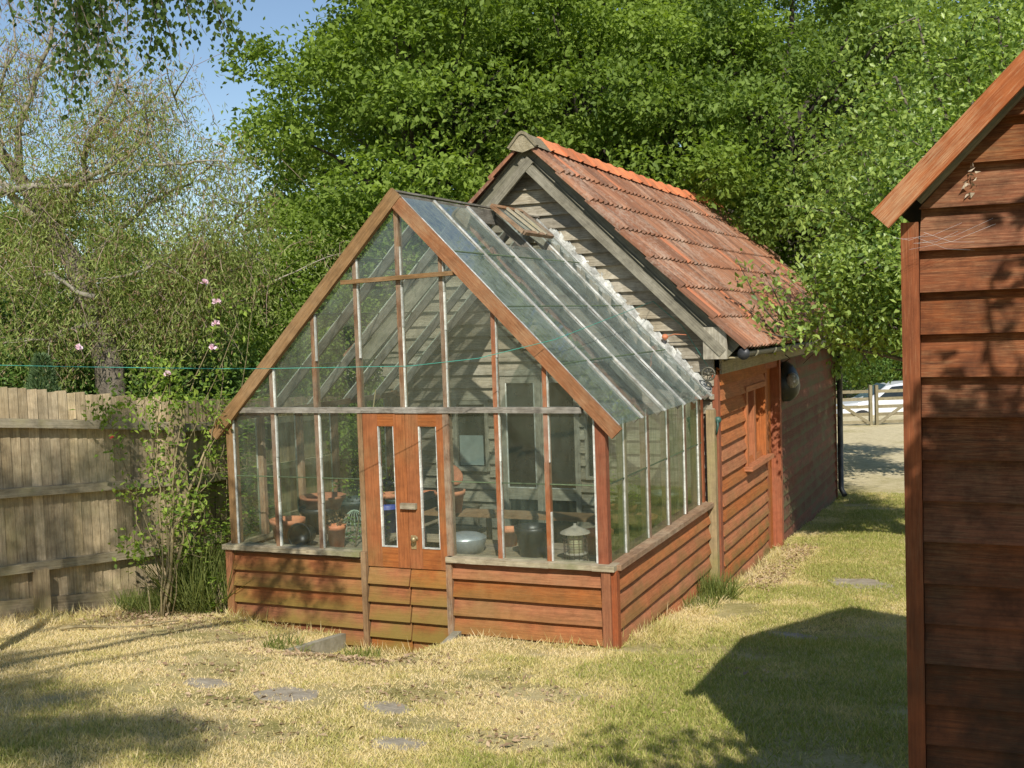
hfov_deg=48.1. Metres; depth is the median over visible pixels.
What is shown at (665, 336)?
cord knot
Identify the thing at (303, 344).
holly bush
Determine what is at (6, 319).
laurel bush
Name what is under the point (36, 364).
dwarf conifer
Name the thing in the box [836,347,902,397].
laurel bush
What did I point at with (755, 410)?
window
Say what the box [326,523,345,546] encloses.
plant pot
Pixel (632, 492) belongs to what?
potted plant
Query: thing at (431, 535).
table
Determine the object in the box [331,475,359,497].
potted plant
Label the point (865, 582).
stepping stone
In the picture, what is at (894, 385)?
parked car
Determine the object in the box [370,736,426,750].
stepping stone
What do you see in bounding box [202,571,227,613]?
weed plant
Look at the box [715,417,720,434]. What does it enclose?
cord cleat
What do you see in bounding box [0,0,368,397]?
willow tree
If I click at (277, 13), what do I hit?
sky
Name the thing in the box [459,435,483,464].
pale board
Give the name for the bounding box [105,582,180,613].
grass tuft
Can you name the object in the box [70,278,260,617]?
rose bush
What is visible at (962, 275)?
red shed
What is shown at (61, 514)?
board fence
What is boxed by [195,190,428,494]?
holly bush
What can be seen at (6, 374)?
laurel bush
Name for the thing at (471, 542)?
metal tub
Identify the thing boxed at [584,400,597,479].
window
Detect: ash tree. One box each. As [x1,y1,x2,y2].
[0,169,171,390]
[589,0,866,252]
[591,0,990,390]
[808,127,905,267]
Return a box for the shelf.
[424,507,641,539]
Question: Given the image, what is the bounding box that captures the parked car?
[836,381,902,414]
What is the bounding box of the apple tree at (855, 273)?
[728,0,1023,370]
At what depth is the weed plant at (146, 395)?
12.58 m
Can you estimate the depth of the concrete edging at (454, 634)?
8.91 m
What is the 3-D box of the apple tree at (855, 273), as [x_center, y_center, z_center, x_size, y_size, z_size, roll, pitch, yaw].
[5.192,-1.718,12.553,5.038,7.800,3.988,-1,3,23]
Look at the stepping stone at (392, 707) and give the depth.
6.67 m
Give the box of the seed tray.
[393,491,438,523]
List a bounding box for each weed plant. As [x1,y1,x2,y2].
[87,392,183,398]
[129,389,273,566]
[159,517,230,606]
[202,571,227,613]
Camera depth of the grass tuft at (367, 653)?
9.15 m
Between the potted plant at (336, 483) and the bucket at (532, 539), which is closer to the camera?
the bucket at (532, 539)
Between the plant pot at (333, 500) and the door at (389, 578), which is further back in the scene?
the plant pot at (333, 500)
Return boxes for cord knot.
[662,334,686,339]
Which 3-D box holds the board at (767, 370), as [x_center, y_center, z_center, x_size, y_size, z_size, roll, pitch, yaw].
[3.062,0.970,13.903,0.039,2.330,0.721,-1,3,23]
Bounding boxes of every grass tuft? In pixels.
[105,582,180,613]
[131,531,259,614]
[252,630,313,651]
[338,642,385,657]
[681,591,722,608]
[695,566,751,601]
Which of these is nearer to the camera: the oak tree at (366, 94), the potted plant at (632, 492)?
the potted plant at (632, 492)
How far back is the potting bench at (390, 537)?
10.40 m
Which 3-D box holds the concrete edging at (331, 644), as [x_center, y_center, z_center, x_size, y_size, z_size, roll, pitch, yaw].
[-1.580,2.164,9.073,0.060,0.334,0.915,-1,3,23]
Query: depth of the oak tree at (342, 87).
25.07 m
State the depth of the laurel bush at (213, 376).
14.04 m
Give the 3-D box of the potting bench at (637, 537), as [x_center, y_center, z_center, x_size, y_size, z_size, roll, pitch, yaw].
[1.189,1.669,10.681,0.650,0.795,1.494,-1,3,23]
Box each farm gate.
[836,385,872,424]
[874,385,902,424]
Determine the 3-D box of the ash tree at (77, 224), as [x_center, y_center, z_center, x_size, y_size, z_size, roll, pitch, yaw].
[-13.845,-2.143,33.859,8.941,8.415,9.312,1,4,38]
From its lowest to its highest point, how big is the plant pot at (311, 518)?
0.240 m
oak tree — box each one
[67,263,237,384]
[198,0,626,382]
[259,0,646,265]
[341,0,827,349]
[730,0,983,387]
[849,0,1023,148]
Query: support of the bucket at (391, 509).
on the potting bench at (390, 537)
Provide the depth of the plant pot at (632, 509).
10.42 m
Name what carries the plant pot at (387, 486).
on the potting bench at (390, 537)
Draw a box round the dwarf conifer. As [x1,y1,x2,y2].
[23,351,60,391]
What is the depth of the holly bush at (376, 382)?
17.86 m
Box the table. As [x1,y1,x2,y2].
[425,525,485,547]
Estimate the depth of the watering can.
10.03 m
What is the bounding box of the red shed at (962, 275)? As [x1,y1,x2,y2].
[871,50,1023,767]
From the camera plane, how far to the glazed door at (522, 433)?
12.00 m
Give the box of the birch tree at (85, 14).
[0,0,254,133]
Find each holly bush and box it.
[102,234,342,394]
[135,218,391,480]
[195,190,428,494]
[332,194,472,406]
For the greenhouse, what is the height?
4.006 m
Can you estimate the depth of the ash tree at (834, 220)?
41.84 m
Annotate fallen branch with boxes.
[60,620,179,629]
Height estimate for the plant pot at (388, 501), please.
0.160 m
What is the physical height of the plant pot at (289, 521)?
0.210 m
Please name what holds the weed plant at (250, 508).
on the ground at (874, 458)
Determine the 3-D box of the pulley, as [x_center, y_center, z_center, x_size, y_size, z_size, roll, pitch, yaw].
[1.928,-0.102,11.145,0.141,0.141,0.210,-1,3,23]
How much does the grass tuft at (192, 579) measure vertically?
0.788 m
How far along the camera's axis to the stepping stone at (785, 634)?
9.12 m
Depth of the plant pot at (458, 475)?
10.35 m
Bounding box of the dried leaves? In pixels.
[961,168,980,198]
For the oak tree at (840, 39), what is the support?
on the ground at (874, 458)
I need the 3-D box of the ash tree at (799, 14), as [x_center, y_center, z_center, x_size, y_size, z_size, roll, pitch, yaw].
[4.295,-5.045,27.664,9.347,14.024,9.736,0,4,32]
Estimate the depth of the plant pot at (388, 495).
11.49 m
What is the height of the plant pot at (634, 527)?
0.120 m
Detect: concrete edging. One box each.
[284,633,345,653]
[441,631,461,643]
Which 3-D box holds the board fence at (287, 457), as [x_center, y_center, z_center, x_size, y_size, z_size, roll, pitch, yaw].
[-2.776,1.252,13.711,0.202,2.523,5.643,-2,3,8]
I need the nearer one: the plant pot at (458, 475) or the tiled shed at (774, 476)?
the plant pot at (458, 475)
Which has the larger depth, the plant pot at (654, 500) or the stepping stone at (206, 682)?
the plant pot at (654, 500)
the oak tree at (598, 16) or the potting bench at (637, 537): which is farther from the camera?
the oak tree at (598, 16)
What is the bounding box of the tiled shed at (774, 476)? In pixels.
[343,131,846,586]
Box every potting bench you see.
[264,503,481,547]
[474,539,619,560]
[584,508,679,545]
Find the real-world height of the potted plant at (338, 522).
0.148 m
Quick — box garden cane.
[355,390,375,546]
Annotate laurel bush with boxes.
[0,228,281,400]
[0,255,135,390]
[0,307,193,396]
[56,298,322,460]
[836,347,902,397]
[844,349,902,389]
[865,355,902,380]
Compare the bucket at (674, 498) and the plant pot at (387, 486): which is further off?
the plant pot at (387, 486)
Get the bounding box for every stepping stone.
[183,678,230,688]
[251,686,319,701]
[363,701,416,714]
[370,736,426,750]
[767,631,817,639]
[826,577,895,588]
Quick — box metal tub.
[456,531,485,554]
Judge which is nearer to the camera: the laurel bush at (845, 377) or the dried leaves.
the dried leaves
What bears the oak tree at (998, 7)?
on the ground at (874, 458)
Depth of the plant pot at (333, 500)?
10.49 m
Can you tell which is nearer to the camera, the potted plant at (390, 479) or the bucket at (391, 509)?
the bucket at (391, 509)
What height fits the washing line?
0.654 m
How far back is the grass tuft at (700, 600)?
10.34 m
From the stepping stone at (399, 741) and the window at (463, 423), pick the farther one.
the window at (463, 423)
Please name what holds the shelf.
on the greenhouse
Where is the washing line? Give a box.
[0,301,707,368]
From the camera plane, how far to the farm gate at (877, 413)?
32.94 m
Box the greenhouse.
[209,188,713,652]
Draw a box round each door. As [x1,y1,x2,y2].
[362,413,416,652]
[405,413,447,652]
[499,369,582,542]
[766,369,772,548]
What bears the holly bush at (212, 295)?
on the ground at (874, 458)
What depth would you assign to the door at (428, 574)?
9.14 m
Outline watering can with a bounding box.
[610,501,639,533]
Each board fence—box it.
[0,387,191,618]
[178,395,350,570]
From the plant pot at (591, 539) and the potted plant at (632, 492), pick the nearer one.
the plant pot at (591, 539)
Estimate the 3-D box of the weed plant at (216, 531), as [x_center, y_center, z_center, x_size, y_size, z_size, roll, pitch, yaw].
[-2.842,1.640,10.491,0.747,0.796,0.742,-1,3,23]
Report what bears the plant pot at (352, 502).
on the potting bench at (390, 537)
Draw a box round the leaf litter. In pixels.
[44,543,818,766]
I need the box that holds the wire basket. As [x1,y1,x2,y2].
[343,510,361,536]
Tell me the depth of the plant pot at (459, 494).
10.35 m
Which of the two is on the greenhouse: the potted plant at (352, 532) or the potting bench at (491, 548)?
the potting bench at (491, 548)
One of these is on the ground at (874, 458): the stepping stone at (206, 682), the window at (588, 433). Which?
the stepping stone at (206, 682)
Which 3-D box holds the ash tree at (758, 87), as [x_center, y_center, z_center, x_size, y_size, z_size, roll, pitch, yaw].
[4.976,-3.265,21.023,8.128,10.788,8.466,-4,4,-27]
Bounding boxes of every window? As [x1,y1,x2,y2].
[452,400,490,471]
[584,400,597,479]
[742,381,773,471]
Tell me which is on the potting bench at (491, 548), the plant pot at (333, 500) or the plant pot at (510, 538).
the plant pot at (510, 538)
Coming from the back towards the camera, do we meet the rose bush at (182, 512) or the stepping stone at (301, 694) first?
the rose bush at (182, 512)
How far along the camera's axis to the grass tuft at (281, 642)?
8.87 m
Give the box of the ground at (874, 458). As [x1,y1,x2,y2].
[0,344,908,767]
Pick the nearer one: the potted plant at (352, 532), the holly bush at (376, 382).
the potted plant at (352, 532)
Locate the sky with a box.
[0,0,1007,320]
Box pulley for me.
[701,367,715,380]
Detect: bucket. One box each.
[384,504,395,532]
[514,522,546,557]
[651,489,678,515]
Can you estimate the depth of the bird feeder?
8.87 m
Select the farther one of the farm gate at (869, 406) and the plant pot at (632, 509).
the farm gate at (869, 406)
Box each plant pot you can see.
[269,515,305,543]
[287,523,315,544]
[298,505,340,534]
[299,492,346,509]
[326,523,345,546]
[338,495,360,523]
[383,478,394,491]
[383,491,394,504]
[385,499,394,503]
[434,488,465,513]
[435,465,462,486]
[505,526,516,546]
[587,527,613,554]
[610,503,636,512]
[615,495,658,512]
[629,512,657,531]
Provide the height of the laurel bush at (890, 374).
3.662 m
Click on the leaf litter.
(362, 659)
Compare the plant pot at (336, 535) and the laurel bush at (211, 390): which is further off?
the laurel bush at (211, 390)
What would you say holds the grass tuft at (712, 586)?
on the ground at (874, 458)
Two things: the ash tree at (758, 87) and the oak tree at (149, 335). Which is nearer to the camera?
the ash tree at (758, 87)
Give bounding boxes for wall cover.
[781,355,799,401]
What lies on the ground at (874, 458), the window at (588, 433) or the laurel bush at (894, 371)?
the laurel bush at (894, 371)
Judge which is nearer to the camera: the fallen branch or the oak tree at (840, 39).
the fallen branch
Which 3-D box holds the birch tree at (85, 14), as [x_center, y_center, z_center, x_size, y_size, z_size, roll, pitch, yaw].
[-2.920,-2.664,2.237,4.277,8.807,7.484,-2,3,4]
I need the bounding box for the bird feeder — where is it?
[560,523,590,560]
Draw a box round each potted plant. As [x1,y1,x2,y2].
[326,512,348,527]
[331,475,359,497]
[342,513,390,542]
[382,463,394,496]
[610,471,640,505]
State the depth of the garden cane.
9.87 m
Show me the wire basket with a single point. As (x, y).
(355, 511)

